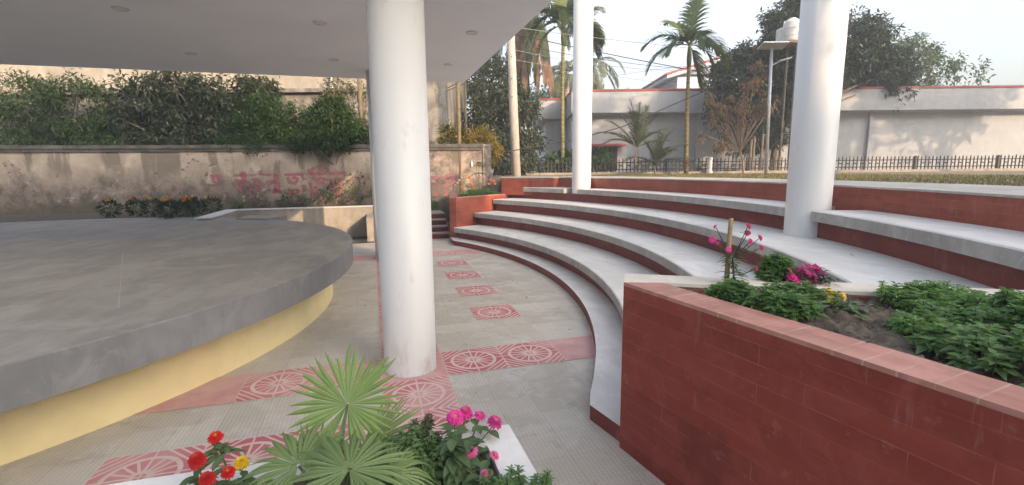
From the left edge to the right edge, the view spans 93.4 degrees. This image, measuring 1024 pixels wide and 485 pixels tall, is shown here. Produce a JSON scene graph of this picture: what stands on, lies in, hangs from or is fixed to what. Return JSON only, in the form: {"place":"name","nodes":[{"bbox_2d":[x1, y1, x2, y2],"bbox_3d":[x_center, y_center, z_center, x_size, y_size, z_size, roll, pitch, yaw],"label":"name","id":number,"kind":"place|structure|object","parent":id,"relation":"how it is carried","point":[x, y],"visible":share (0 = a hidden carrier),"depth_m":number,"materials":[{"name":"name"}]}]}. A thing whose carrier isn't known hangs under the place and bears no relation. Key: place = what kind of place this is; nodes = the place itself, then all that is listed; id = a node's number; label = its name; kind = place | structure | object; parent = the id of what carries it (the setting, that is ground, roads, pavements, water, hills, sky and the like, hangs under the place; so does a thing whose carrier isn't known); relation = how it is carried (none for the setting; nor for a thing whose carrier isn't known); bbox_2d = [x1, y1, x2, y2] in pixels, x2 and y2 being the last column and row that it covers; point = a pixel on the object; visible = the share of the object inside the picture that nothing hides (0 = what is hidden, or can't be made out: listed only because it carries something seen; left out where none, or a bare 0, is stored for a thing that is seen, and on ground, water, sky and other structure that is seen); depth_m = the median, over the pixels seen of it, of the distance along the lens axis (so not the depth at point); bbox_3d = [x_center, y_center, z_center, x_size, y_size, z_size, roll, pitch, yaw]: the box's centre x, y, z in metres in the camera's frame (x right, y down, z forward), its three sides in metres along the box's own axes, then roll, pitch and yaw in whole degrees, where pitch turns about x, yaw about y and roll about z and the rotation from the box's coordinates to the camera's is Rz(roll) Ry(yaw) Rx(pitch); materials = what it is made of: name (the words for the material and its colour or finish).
{"place":"outdoors","nodes":[
{"label":"outdoors","id":0,"kind":"place"},
{"bbox_2d":[0,211,217,222],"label":"garden bed","id":1,"kind":"object","parent":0,"point":[26,217],"depth_m":12.32,"materials":[{"name":"soil"}]},
{"bbox_2d":[95,197,122,217],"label":"marigold plant","id":2,"kind":"object","parent":1,"relation":"on","point":[110,201],"visible":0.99,"depth_m":11.95,"materials":[{"name":"green plant"}]},
{"bbox_2d":[122,195,147,216],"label":"marigold plant","id":3,"kind":"object","parent":1,"relation":"on","point":[132,201],"visible":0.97,"depth_m":12.15,"materials":[{"name":"green plant"}]},
{"bbox_2d":[140,197,159,216],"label":"marigold plant","id":4,"kind":"object","parent":1,"relation":"on","point":[144,205],"visible":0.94,"depth_m":12.08,"materials":[{"name":"green plant"}]},
{"bbox_2d":[154,198,180,218],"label":"marigold plant","id":5,"kind":"object","parent":1,"relation":"on","point":[164,202],"visible":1,"depth_m":11.29,"materials":[{"name":"green plant"}]},
{"bbox_2d":[157,195,182,216],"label":"marigold plant","id":6,"kind":"object","parent":1,"relation":"on","point":[167,197],"visible":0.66,"depth_m":12.04,"materials":[{"name":"green plant"}]},
{"bbox_2d":[171,198,196,216],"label":"marigold plant","id":7,"kind":"object","parent":1,"relation":"on","point":[183,200],"visible":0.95,"depth_m":11.77,"materials":[{"name":"green plant"}]},
{"bbox_2d":[184,196,207,215],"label":"marigold plant","id":8,"kind":"object","parent":1,"relation":"on","point":[194,200],"visible":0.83,"depth_m":12.25,"materials":[{"name":"green plant"}]},
{"bbox_2d":[202,195,223,212],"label":"marigold plant","id":9,"kind":"object","parent":1,"relation":"on","point":[210,202],"visible":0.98,"depth_m":12.76,"materials":[{"name":"green plant"}]},
{"bbox_2d":[0,144,500,219],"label":"boundary wall","id":10,"kind":"structure","parent":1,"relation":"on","point":[55,179],"depth_m":14.28,"materials":[{"name":"paint"}]},
{"bbox_2d":[320,180,343,203],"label":"weed","id":11,"kind":"object","parent":10,"relation":"on","point":[328,193],"visible":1,"depth_m":14.56,"materials":[{"name":"green plant"}]},
{"bbox_2d":[343,171,371,203],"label":"weed","id":12,"kind":"object","parent":10,"relation":"attached to","point":[359,187],"visible":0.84,"depth_m":14.65,"materials":[{"name":"green plant"}]},
{"bbox_2d":[456,82,461,192],"bbox_3d":[-1.656,-3.341,15.067,0.143,4.700,0.131,-3,9,-16],"label":"bamboo pole","id":13,"kind":"object","parent":10,"relation":"attached to","point":[458,115],"visible":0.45,"depth_m":14.97,"materials":[{"name":"wood"}]},
{"bbox_2d":[491,23,874,154],"bbox_3d":[0.631,-5.391,16.286,28.010,5.325,2.193,-2,9,-8],"label":"overhead cable","id":14,"kind":"object","parent":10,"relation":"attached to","point":[663,108],"visible":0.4,"depth_m":17.27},
{"bbox_2d":[244,193,267,207],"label":"weed","id":15,"kind":"object","parent":1,"relation":"on","point":[260,201],"visible":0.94,"depth_m":14.35,"materials":[{"name":"green plant"}]},
{"bbox_2d":[210,87,317,156],"bbox_3d":[-7.334,-2.853,14.858,3.305,3.815,1.675,-3,9,-16],"label":"bush","id":16,"kind":"object","parent":1,"relation":"on","point":[276,117],"visible":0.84,"depth_m":14.43,"materials":[{"name":"green plant"}]},
{"bbox_2d":[198,103,369,144],"bbox_3d":[-6.790,-2.780,15.539,6.233,3.462,2.041,0,9,2],"label":"bush","id":17,"kind":"object","parent":1,"relation":"on","point":[208,140],"visible":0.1,"depth_m":15.03,"materials":[{"name":"green plant"}]},
{"bbox_2d":[280,187,305,207],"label":"weed","id":18,"kind":"object","parent":1,"relation":"on","point":[295,202],"visible":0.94,"depth_m":14.42,"materials":[{"name":"green plant"}]},
{"bbox_2d":[280,90,368,164],"bbox_3d":[-5.559,-2.732,14.663,2.687,3.600,1.617,-3,9,-16],"label":"bush","id":19,"kind":"object","parent":1,"relation":"on","point":[336,127],"visible":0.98,"depth_m":14.29,"materials":[{"name":"green plant"}]},
{"bbox_2d":[317,77,368,143],"bbox_3d":[-5.095,-3.278,15.584,2.066,4.391,1.413,2,9,13],"label":"tree","id":20,"kind":"object","parent":1,"relation":"on","point":[346,92],"visible":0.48,"depth_m":15.20,"materials":[{"name":"green plant"}]},
{"bbox_2d":[357,78,362,121],"bbox_3d":[-4.760,-3.687,15.211,0.188,5.402,0.135,-1,9,-1],"label":"bamboo pole","id":21,"kind":"object","parent":1,"relation":"on","point":[359,89],"visible":0.19,"depth_m":15.04,"materials":[{"name":"wood"}]},
{"bbox_2d":[0,238,664,484],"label":"paved floor","id":22,"kind":"structure","parent":0,"point":[544,408],"depth_m":4.19,"materials":[{"name":"tile"}]},
{"bbox_2d":[0,217,353,465],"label":"round stage","id":23,"kind":"object","parent":22,"relation":"on","point":[104,322],"visible":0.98,"depth_m":4.40,"materials":[{"name":"concrete"}]},
{"bbox_2d":[236,215,286,219],"bbox_3d":[-5.901,-0.172,11.279,0.947,0.860,0.808,0,9,6],"label":"stage step","id":24,"kind":"object","parent":22,"relation":"on","point":[265,217],"visible":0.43,"depth_m":11.13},
{"bbox_2d":[194,205,374,241],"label":"wall","id":25,"kind":"structure","parent":22,"relation":"on","point":[354,221],"depth_m":13.58,"materials":[{"name":"grey paint"}]},
{"bbox_2d":[108,424,538,484],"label":"white rimmed planter","id":26,"kind":"object","parent":22,"relation":"on","point":[507,446],"visible":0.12,"depth_m":2.34,"materials":[{"name":"grey paint"}]},
{"bbox_2d":[179,452,225,484],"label":"red zinnia","id":27,"kind":"object","parent":26,"relation":"on","point":[197,460],"visible":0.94,"depth_m":2.12,"materials":[{"name":"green plant"}]},
{"bbox_2d":[198,470,216,484],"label":"red zinnia","id":28,"kind":"object","parent":26,"relation":"on","point":[207,477],"visible":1,"depth_m":1.97,"materials":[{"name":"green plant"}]},
{"bbox_2d":[201,431,246,469],"bbox_3d":[-1.450,1.031,2.412,0.210,0.179,0.128,-3,9,-16],"label":"red zinnia","id":29,"kind":"object","parent":26,"relation":"on","point":[214,438],"visible":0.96,"depth_m":2.40,"materials":[{"name":"green plant"}]},
{"bbox_2d":[217,466,249,484],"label":"red zinnia","id":30,"kind":"object","parent":26,"relation":"on","point":[228,472],"visible":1,"depth_m":2.05,"materials":[{"name":"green plant"}]},
{"bbox_2d":[233,456,271,484],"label":"yellow zinnia","id":31,"kind":"object","parent":26,"relation":"on","point":[240,463],"visible":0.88,"depth_m":2.14,"materials":[{"name":"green plant"}]},
{"bbox_2d":[238,339,435,484],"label":"fan palm","id":32,"kind":"object","parent":26,"relation":"in","point":[329,443],"visible":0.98,"depth_m":2.13,"materials":[{"name":"plant"}]},
{"bbox_2d":[359,423,447,484],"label":"leafy ground cover","id":33,"kind":"object","parent":26,"relation":"on","point":[426,448],"visible":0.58,"depth_m":2.23,"materials":[{"name":"green plant"}]},
{"bbox_2d":[409,413,445,443],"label":"leafy ground cover","id":34,"kind":"object","parent":26,"relation":"on","point":[428,422],"visible":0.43,"depth_m":2.37,"materials":[{"name":"green plant"}]},
{"bbox_2d":[435,405,501,484],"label":"pink zinnia","id":35,"kind":"object","parent":26,"relation":"in","point":[462,461],"visible":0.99,"depth_m":2.26,"materials":[{"name":"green plant"}]},
{"bbox_2d":[476,464,555,484],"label":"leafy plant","id":36,"kind":"object","parent":26,"relation":"on","point":[519,479],"visible":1,"depth_m":2.14,"materials":[{"name":"green plant"}]},
{"bbox_2d":[84,249,595,484],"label":"red floor bands","id":37,"kind":"object","parent":22,"relation":"on","point":[433,393],"visible":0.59,"depth_m":4.30,"materials":[{"name":"tile"}]},
{"bbox_2d":[366,70,378,259],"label":"column","id":38,"kind":"structure","parent":22,"relation":"on","point":[372,161],"depth_m":10.12,"materials":[{"name":"white paint"}]},
{"bbox_2d":[365,0,436,377],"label":"column","id":39,"kind":"structure","parent":22,"relation":"on","point":[397,67],"depth_m":4.23,"materials":[{"name":"white paint"}]},
{"bbox_2d":[0,0,551,82],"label":"canopy roof","id":40,"kind":"structure","parent":39,"relation":"on","point":[276,37],"depth_m":7.22,"materials":[{"name":"paint"}]},
{"bbox_2d":[373,210,449,238],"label":"garden steps","id":41,"kind":"structure","parent":22,"relation":"on","point":[439,226],"depth_m":13.82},
{"bbox_2d":[449,192,512,236],"bbox_3d":[-0.906,-0.826,14.152,2.190,1.190,2.409,-3,9,-16],"label":"tiled planter","id":42,"kind":"object","parent":22,"relation":"on","point":[463,210],"visible":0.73,"depth_m":13.11,"materials":[{"name":"red ceramic"}]},
{"bbox_2d":[458,188,497,196],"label":"leafy ground cover","id":43,"kind":"object","parent":42,"relation":"on","point":[474,192],"visible":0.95,"depth_m":13.62,"materials":[{"name":"green plant"}]},
{"bbox_2d":[450,237,622,441],"bbox_3d":[0.464,0.587,8.364,1.968,0.118,10.031,-3,9,-13],"label":"kerb step","id":44,"kind":"object","parent":22,"relation":"on","point":[597,306],"visible":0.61,"depth_m":5.60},
{"bbox_2d":[454,225,659,320],"bbox_3d":[0.697,0.407,8.374,2.453,0.330,10.569,-3,9,-16],"label":"seating tier","id":45,"kind":"object","parent":44,"relation":"on","point":[604,271],"visible":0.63,"depth_m":8.75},
{"bbox_2d":[474,211,764,278],"bbox_3d":[1.388,0.066,8.553,2.564,0.377,11.427,-3,9,-16],"label":"seating tier","id":46,"kind":"object","parent":45,"relation":"on","point":[661,254],"visible":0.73,"depth_m":8.17,"materials":[{"name":"concrete"}]},
{"bbox_2d":[493,198,995,288],"bbox_3d":[2.080,-0.298,8.728,2.671,0.377,12.271,-3,9,-16],"label":"seating tier","id":47,"kind":"object","parent":46,"relation":"on","point":[844,265],"visible":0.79,"depth_m":6.02,"materials":[{"name":"concrete"}]},
{"bbox_2d":[572,0,593,193],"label":"column","id":48,"kind":"structure","parent":47,"relation":"on","point":[582,84],"depth_m":12.20,"materials":[{"name":"white paint"}]},
{"bbox_2d":[513,187,1023,289],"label":"seating tier","id":49,"kind":"object","parent":47,"relation":"on","point":[993,257],"visible":0.83,"depth_m":4.69,"materials":[{"name":"concrete"}]},
{"bbox_2d":[783,0,849,236],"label":"column","id":50,"kind":"structure","parent":47,"relation":"on","point":[821,49],"depth_m":5.70,"materials":[{"name":"white paint"}]},
{"bbox_2d":[619,273,1023,484],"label":"tiled planter","id":51,"kind":"object","parent":22,"relation":"on","point":[715,391],"visible":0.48,"depth_m":2.20,"materials":[{"name":"red ceramic"}]},
{"bbox_2d":[724,218,733,280],"bbox_3d":[1.375,0.102,3.070,0.034,0.512,0.062,4,10,30],"label":"bamboo stake","id":52,"kind":"object","parent":51,"relation":"on","point":[729,240],"visible":0.71,"depth_m":3.05,"materials":[{"name":"wood"}]},
{"bbox_2d":[704,278,758,304],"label":"leafy ground cover","id":53,"kind":"object","parent":51,"relation":"on","point":[730,289],"visible":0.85,"depth_m":2.80,"materials":[{"name":"green plant"}]},
{"bbox_2d":[708,223,763,281],"bbox_3d":[1.428,0.106,3.064,0.353,0.462,0.207,0,9,6],"label":"pink aster","id":54,"kind":"object","parent":51,"relation":"on","point":[711,240],"visible":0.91,"depth_m":3.06,"materials":[{"name":"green plant"}]},
{"bbox_2d":[752,252,804,281],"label":"leafy ground cover","id":55,"kind":"object","parent":51,"relation":"on","point":[777,265],"visible":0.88,"depth_m":3.17,"materials":[{"name":"green plant"}]},
{"bbox_2d":[731,285,830,323],"bbox_3d":[1.411,0.333,2.563,0.276,0.177,0.489,-7,11,-38],"label":"leafy ground cover","id":56,"kind":"object","parent":51,"relation":"on","point":[789,306],"visible":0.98,"depth_m":2.49,"materials":[{"name":"green plant"}]},
{"bbox_2d":[759,279,844,307],"bbox_3d":[1.656,0.305,2.822,0.467,0.167,0.350,0,9,6],"label":"leafy ground cover","id":57,"kind":"object","parent":51,"relation":"on","point":[811,291],"visible":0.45,"depth_m":2.76,"materials":[{"name":"green plant"}]},
{"bbox_2d":[786,261,839,285],"bbox_3d":[1.908,0.234,3.094,0.354,0.230,0.248,-1,9,-5],"label":"magenta phlox","id":58,"kind":"object","parent":51,"relation":"on","point":[816,273],"visible":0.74,"depth_m":3.07,"materials":[{"name":"pink plant"}]},
{"bbox_2d":[814,287,880,320],"bbox_3d":[1.834,0.340,2.655,0.324,0.124,0.448,8,12,44],"label":"yellow chrysanthemum","id":59,"kind":"object","parent":51,"relation":"in","point":[853,305],"visible":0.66,"depth_m":2.56,"materials":[{"name":"green plant"}]},
{"bbox_2d":[881,305,981,336],"bbox_3d":[2.007,0.384,2.288,0.455,0.166,0.411,2,9,16],"label":"leafy ground cover","id":60,"kind":"object","parent":51,"relation":"on","point":[906,322],"visible":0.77,"depth_m":2.26,"materials":[{"name":"green plant"}]},
{"bbox_2d":[871,280,1001,318],"bbox_3d":[2.325,0.308,2.658,0.561,0.200,0.530,-3,9,-16],"label":"leafy ground cover","id":61,"kind":"object","parent":51,"relation":"on","point":[932,290],"visible":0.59,"depth_m":2.64,"materials":[{"name":"green plant"}]},
{"bbox_2d":[904,317,1023,386],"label":"leafy ground cover","id":62,"kind":"object","parent":51,"relation":"on","point":[990,341],"visible":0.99,"depth_m":1.88,"materials":[{"name":"green plant"}]},
{"bbox_2d":[906,286,1023,333],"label":"leafy ground cover","id":63,"kind":"object","parent":51,"relation":"on","point":[1010,302],"visible":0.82,"depth_m":2.36,"materials":[{"name":"green plant"}]},
{"bbox_2d":[352,220,449,241],"bbox_3d":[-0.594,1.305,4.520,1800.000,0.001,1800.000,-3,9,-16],"label":"ground","id":64,"kind":"structure","parent":0,"point":[359,239],"depth_m":14.07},
{"bbox_2d":[464,81,467,137],"bbox_3d":[-1.526,-3.641,16.032,0.090,5.000,0.090,-3,9,-16],"label":"bamboo pole","id":65,"kind":"object","parent":64,"relation":"on","point":[465,106],"visible":0.19,"depth_m":15.88,"materials":[{"name":"wood"}]},
{"bbox_2d":[522,28,729,50],"bbox_3d":[11.017,-8.983,22.529,24.770,0.939,1.313,-5,10,-24],"label":"overhead cable","id":66,"kind":"object","parent":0,"point":[612,39],"visible":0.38,"depth_m":19.90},
{"bbox_2d":[516,34,790,85],"bbox_3d":[6.034,-7.109,19.152,12.730,1.238,0.465,-3,9,-18],"label":"overhead cable","id":67,"kind":"object","parent":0,"point":[642,60],"visible":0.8,"depth_m":18.99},
{"bbox_2d":[641,46,773,112],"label":"gabled house","id":68,"kind":"structure","parent":0,"point":[674,78],"depth_m":32.97,"materials":[{"name":"white paint"}]},
{"bbox_2d":[467,0,1023,169],"label":"sky","id":69,"kind":"structure","parent":0,"point":[993,30],"materials":[{"name":"white"}]},
{"bbox_2d":[491,170,1023,185],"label":"terrace ground","id":70,"kind":"structure","parent":0,"point":[1015,173],"depth_m":15.58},
{"bbox_2d":[0,67,155,145],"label":"bush","id":71,"kind":"object","parent":70,"relation":"on","point":[94,130],"visible":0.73,"depth_m":15.38,"materials":[{"name":"green plant"}]},
{"bbox_2d":[103,69,286,144],"bbox_3d":[-10.107,-3.432,15.762,5.589,4.744,2.243,0,9,3],"label":"bush","id":72,"kind":"object","parent":70,"relation":"on","point":[175,120],"visible":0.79,"depth_m":15.27,"materials":[{"name":"green plant"}]},
{"bbox_2d":[0,64,464,144],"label":"old building","id":73,"kind":"structure","parent":70,"relation":"on","point":[441,104],"depth_m":17.11,"materials":[{"name":"beige paint"}]},
{"bbox_2d":[435,118,466,143],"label":"croton shrub","id":74,"kind":"object","parent":70,"relation":"on","point":[452,136],"visible":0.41,"depth_m":15.60,"materials":[{"name":"yellow plant"}]},
{"bbox_2d":[461,122,507,165],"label":"croton shrub","id":75,"kind":"object","parent":70,"relation":"on","point":[485,137],"visible":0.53,"depth_m":15.46,"materials":[{"name":"yellow plant"}]},
{"bbox_2d":[456,56,551,175],"bbox_3d":[-0.535,-5.005,19.580,4.205,4.885,3.238,-3,9,-16],"label":"mango tree","id":76,"kind":"object","parent":70,"relation":"on","point":[493,107],"visible":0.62,"depth_m":19.12,"materials":[{"name":"green plant"}]},
{"bbox_2d":[466,51,546,127],"bbox_3d":[-0.515,-6.754,24.582,5.015,6.679,3.224,-3,9,-16],"label":"leafy tree","id":77,"kind":"object","parent":70,"relation":"on","point":[488,63],"visible":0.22,"depth_m":23.86,"materials":[{"name":"green plant"}]},
{"bbox_2d":[507,36,520,176],"bbox_3d":[0.097,-4.313,16.526,0.473,6.159,0.345,-3,9,-16],"label":"utility pole","id":78,"kind":"object","parent":70,"relation":"on","point":[514,129],"visible":0.69,"depth_m":16.39,"materials":[{"name":"concrete"}]},
{"bbox_2d":[496,2,572,160],"bbox_3d":[0.996,-7.794,24.122,5.341,8.728,4.515,-3,9,-16],"label":"coconut palm","id":79,"kind":"object","parent":70,"relation":"on","point":[523,68],"visible":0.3,"depth_m":23.20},
{"bbox_2d":[525,86,569,131],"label":"background tree","id":80,"kind":"object","parent":70,"relation":"on","point":[542,92],"visible":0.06,"depth_m":31.42,"materials":[{"name":"green plant"}]},
{"bbox_2d":[537,151,561,172],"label":"broad leaved plant","id":81,"kind":"object","parent":70,"relation":"on","point":[551,157],"visible":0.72,"depth_m":20.18,"materials":[{"name":"green plant"}]},
{"bbox_2d":[540,61,572,97],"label":"distant palm","id":82,"kind":"object","parent":70,"relation":"on","point":[557,83],"visible":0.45,"depth_m":28.20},
{"bbox_2d":[550,148,571,172],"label":"broad leaved plant","id":83,"kind":"object","parent":70,"relation":"on","point":[568,155],"visible":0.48,"depth_m":20.26,"materials":[{"name":"green plant"}]},
{"bbox_2d":[526,0,606,172],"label":"areca palm","id":84,"kind":"object","parent":70,"relation":"on","point":[562,9],"visible":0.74,"depth_m":19.58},
{"bbox_2d":[565,6,605,46],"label":"distant palm","id":85,"kind":"object","parent":70,"relation":"on","point":[595,9],"visible":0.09,"depth_m":28.80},
{"bbox_2d":[566,56,625,88],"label":"distant palm","id":86,"kind":"object","parent":70,"relation":"on","point":[601,68],"visible":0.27,"depth_m":30.80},
{"bbox_2d":[591,146,616,171],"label":"broad leaved plant","id":87,"kind":"object","parent":70,"relation":"on","point":[603,155],"visible":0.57,"depth_m":20.19,"materials":[{"name":"green plant"}]},
{"bbox_2d":[597,99,681,174],"bbox_3d":[4.671,-3.971,18.086,3.239,2.874,1.735,0,9,6],"label":"young palm","id":88,"kind":"object","parent":70,"relation":"on","point":[639,137],"visible":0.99,"depth_m":18.07,"materials":[{"name":"green plant"}]},
{"bbox_2d":[623,128,698,173],"bbox_3d":[5.802,-3.542,18.723,3.004,1.812,1.848,-3,9,-16],"label":"young palm","id":89,"kind":"object","parent":70,"relation":"on","point":[659,153],"visible":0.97,"depth_m":18.68,"materials":[{"name":"green plant"}]},
{"bbox_2d":[640,0,733,173],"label":"areca palm","id":90,"kind":"object","parent":70,"relation":"on","point":[691,33],"visible":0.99,"depth_m":18.55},
{"bbox_2d":[706,157,712,173],"bbox_3d":[7.990,-3.105,19.466,0.240,0.660,0.240,-3,9,-16],"label":"bollard","id":91,"kind":"object","parent":70,"relation":"on","point":[709,166],"visible":0.96,"depth_m":19.39,"materials":[{"name":"white plastic"}]},
{"bbox_2d":[680,163,747,170],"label":"dark shrub","id":92,"kind":"object","parent":70,"relation":"on","point":[718,167],"visible":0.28,"depth_m":20.12,"materials":[{"name":"green plant"}]},
{"bbox_2d":[696,60,781,172],"bbox_3d":[8.799,-4.852,18.773,3.182,4.416,1.458,-3,9,-16],"label":"dry tree","id":93,"kind":"object","parent":70,"relation":"on","point":[744,111],"visible":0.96,"depth_m":18.81,"materials":[{"name":"brown plant"}]},
{"bbox_2d":[720,115,766,164],"bbox_3d":[10.187,-4.290,21.118,2.181,2.573,1.557,-1,9,-6],"label":"mango","id":94,"kind":"object","parent":70,"relation":"on","point":[757,135],"visible":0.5,"depth_m":20.95,"materials":[{"name":"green plant"}]},
{"bbox_2d":[499,154,1023,175],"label":"iron fence","id":95,"kind":"object","parent":70,"relation":"on","point":[915,159],"visible":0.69,"depth_m":19.74,"materials":[{"name":"metal"}]},
{"bbox_2d":[759,134,763,170],"bbox_3d":[10.591,-3.766,20.481,0.126,1.631,0.111,0,9,6],"label":"timber post","id":96,"kind":"object","parent":70,"relation":"on","point":[761,146],"visible":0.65,"depth_m":20.42,"materials":[{"name":"grey wood"}]},
{"bbox_2d":[501,176,1023,231],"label":"retaining wall","id":97,"kind":"structure","parent":70,"relation":"on","point":[999,206],"depth_m":5.75,"materials":[{"name":"red ceramic"}]},
{"bbox_2d":[757,41,791,173],"bbox_3d":[9.493,-4.855,17.684,1.080,4.691,0.491,-1,9,0],"label":"street light","id":98,"kind":"object","parent":70,"relation":"on","point":[771,46],"visible":0.87,"depth_m":17.51,"materials":[{"name":"metal"}]},
{"bbox_2d":[534,85,1023,172],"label":"house","id":99,"kind":"structure","parent":70,"relation":"on","point":[943,121],"depth_m":25.01,"materials":[{"name":"white paint"}]},
{"bbox_2d":[591,147,617,170],"bbox_3d":[4.783,-4.363,25.222,1.450,1.230,0.110,-1,9,0],"label":"window","id":100,"kind":"structure","parent":99,"relation":"in","point":[613,150],"depth_m":25.15,"materials":[{"name":"paint"}]},
{"bbox_2d":[778,40,797,169],"bbox_3d":[12.255,-5.771,20.886,1.780,5.480,1.000,-1,9,0],"label":"pole","id":101,"kind":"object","parent":70,"relation":"on","point":[793,43],"depth_m":20.86,"materials":[{"name":"grey metal"}]},
{"bbox_2d":[775,27,782,40],"bbox_3d":[11.535,-8.835,20.619,0.460,0.671,0.460,7,12,41],"label":"water tank","id":102,"kind":"object","parent":101,"relation":"on","point":[779,34],"visible":0.49,"depth_m":20.48,"materials":[{"name":"white plastic"}]},
{"bbox_2d":[782,17,798,40],"bbox_3d":[11.756,-8.944,20.294,0.713,0.980,0.676,-3,9,-16],"label":"water tank","id":103,"kind":"object","parent":101,"relation":"on","point":[790,28],"visible":0.78,"depth_m":20.05,"materials":[{"name":"white plastic"}]},
{"bbox_2d":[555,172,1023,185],"bbox_3d":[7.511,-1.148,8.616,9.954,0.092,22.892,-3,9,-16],"label":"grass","id":104,"kind":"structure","parent":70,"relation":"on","point":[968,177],"depth_m":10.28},
{"bbox_2d":[697,0,929,170],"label":"mango tree","id":105,"kind":"object","parent":70,"relation":"on","point":[883,62],"visible":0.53,"depth_m":22.18,"materials":[{"name":"green plant"}]},
{"bbox_2d":[849,20,996,110],"bbox_3d":[26.023,-9.645,31.948,9.972,9.646,6.217,-3,9,-16],"label":"leafy tree","id":106,"kind":"object","parent":70,"relation":"on","point":[927,52],"visible":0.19,"depth_m":30.40,"materials":[{"name":"green plant"}]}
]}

